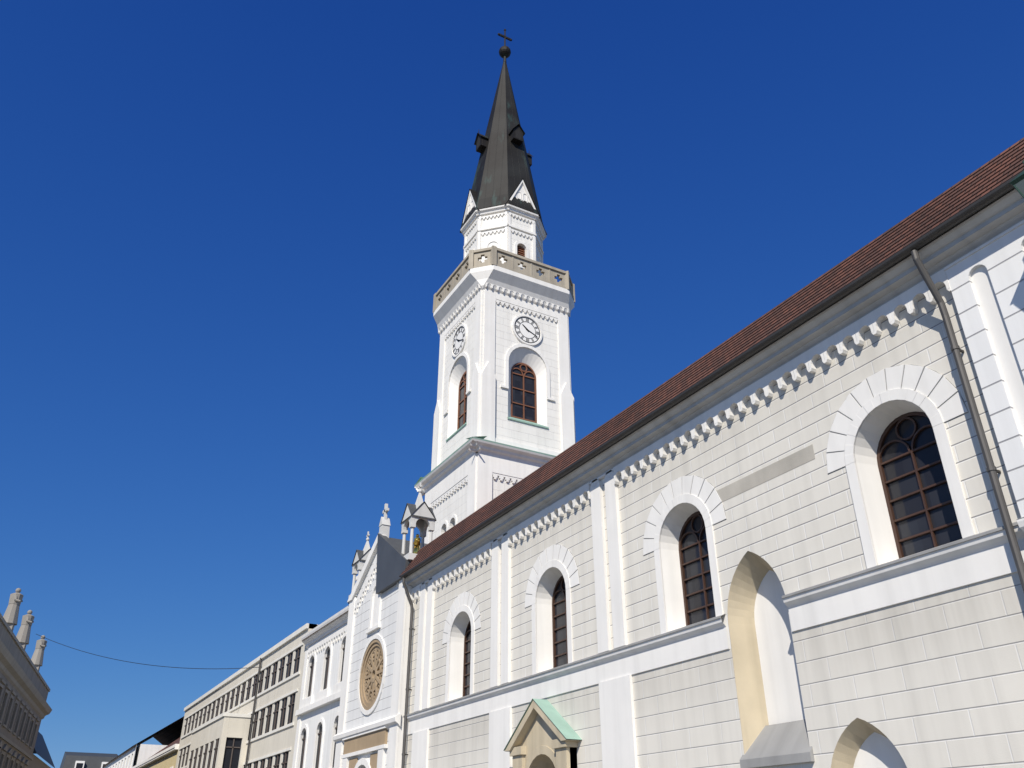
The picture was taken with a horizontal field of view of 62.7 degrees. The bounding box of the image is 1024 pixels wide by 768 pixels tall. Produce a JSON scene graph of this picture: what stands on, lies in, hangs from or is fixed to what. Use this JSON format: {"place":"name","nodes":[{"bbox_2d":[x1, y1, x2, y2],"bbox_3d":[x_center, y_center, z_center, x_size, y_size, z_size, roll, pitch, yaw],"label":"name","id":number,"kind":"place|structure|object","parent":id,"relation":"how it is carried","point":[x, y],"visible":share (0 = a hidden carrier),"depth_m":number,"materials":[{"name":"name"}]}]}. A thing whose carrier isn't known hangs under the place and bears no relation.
{"place":"outdoors","nodes":[
{"label":"outdoors","id":0,"kind":"place"},
{"bbox_2d":[0,613,54,767],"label":"building","id":1,"kind":"structure","parent":0,"point":[25,707],"depth_m":60.43,"materials":[{"name":"plaster"},{"name":"stone"}]},
{"bbox_2d":[3,588,46,670],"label":"rooftop statues","id":2,"kind":"object","parent":1,"relation":"on","point":[10,616],"visible":0.97,"depth_m":58.21,"materials":[{"name":"stone"}]},
{"bbox_2d":[60,752,117,767],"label":"building","id":3,"kind":"structure","parent":0,"point":[82,760],"depth_m":125.84,"materials":[{"name":"grey paint"}]},
{"bbox_2d":[102,716,183,767],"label":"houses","id":4,"kind":"structure","parent":0,"point":[141,755],"depth_m":90.07,"materials":[{"name":"white paint"}]},
{"bbox_2d":[292,576,357,767],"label":"white building","id":5,"kind":"structure","parent":0,"point":[317,711],"depth_m":38.50,"materials":[{"name":"paint"}]},
{"bbox_2d":[0,0,1023,767],"label":"sky","id":6,"kind":"structure","parent":0,"point":[230,233],"materials":[{"name":"blue"}]},
{"bbox_3d":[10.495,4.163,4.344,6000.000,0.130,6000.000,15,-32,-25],"label":"ground","id":7,"kind":"structure","parent":0,"visible":0},
{"bbox_2d":[175,623,317,767],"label":"beige building","id":8,"kind":"structure","parent":7,"relation":"on","point":[244,717],"depth_m":47.84,"materials":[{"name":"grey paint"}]},
{"bbox_2d":[37,634,258,668],"bbox_3d":[-24.885,17.531,55.642,23.526,4.532,0.034,-16,-33,26],"label":"wire","id":9,"kind":"object","parent":8,"relation":"attached to","point":[151,665],"visible":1,"depth_m":54.13,"materials":[{"name":"black metal"}]},
{"bbox_2d":[333,482,436,767],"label":"gable bay","id":10,"kind":"object","parent":7,"relation":"on","point":[370,729],"visible":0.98,"depth_m":32.85,"materials":[{"name":"white paint"}]},
{"bbox_2d":[413,534,420,553],"bbox_3d":[-3.702,6.314,32.719,0.359,0.980,0.322,-24,-37,36],"label":"gold statue","id":11,"kind":"object","parent":10,"relation":"on","point":[417,540],"visible":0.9,"depth_m":32.66,"materials":[{"name":"orange"}]},
{"bbox_2d":[414,179,575,543],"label":"tower","id":12,"kind":"structure","parent":7,"relation":"on","point":[490,449],"depth_m":43.32,"materials":[{"name":"white paint"}]},
{"bbox_2d":[457,246,536,429],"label":"tower windows","id":13,"kind":"structure","parent":12,"relation":"in","point":[523,394],"depth_m":42.71,"materials":[{"name":"black glass"}]},
{"bbox_2d":[451,315,542,356],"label":"clock faces","id":14,"kind":"object","parent":12,"relation":"attached to","point":[527,329],"visible":1,"depth_m":43.99,"materials":[{"name":"white"}]},
{"bbox_2d":[460,29,546,234],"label":"spire","id":15,"kind":"structure","parent":12,"relation":"on","point":[503,169],"depth_m":51.08,"materials":[{"name":"black metal"}]},
{"bbox_2d":[503,698,581,767],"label":"entrance portal","id":16,"kind":"object","parent":7,"relation":"on","point":[545,735],"visible":1,"depth_m":21.36,"materials":[{"name":"stone"}]},
{"bbox_2d":[403,189,1023,767],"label":"nave walls","id":17,"kind":"structure","parent":7,"relation":"on","point":[835,633],"depth_m":16.04,"materials":[{"name":"white paint"}]},
{"bbox_2d":[399,137,1023,576],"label":"roof","id":18,"kind":"structure","parent":17,"relation":"on","point":[965,193],"depth_m":17.19,"materials":[{"name":"tile"}]},
{"bbox_2d":[463,412,961,696],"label":"arched windows","id":19,"kind":"structure","parent":17,"relation":"in","point":[920,507],"depth_m":14.67,"materials":[{"name":"black glass"}]},
{"bbox_2d":[401,170,1023,767],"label":"gutters","id":20,"kind":"object","parent":17,"relation":"attached to","point":[971,210],"visible":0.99,"depth_m":14.84,"materials":[{"name":"grey metal"}]},
{"bbox_2d":[1009,160,1023,197],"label":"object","id":21,"kind":"structure","parent":17,"relation":"attached to","point":[1017,182],"depth_m":12.17,"materials":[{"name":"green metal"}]}
]}

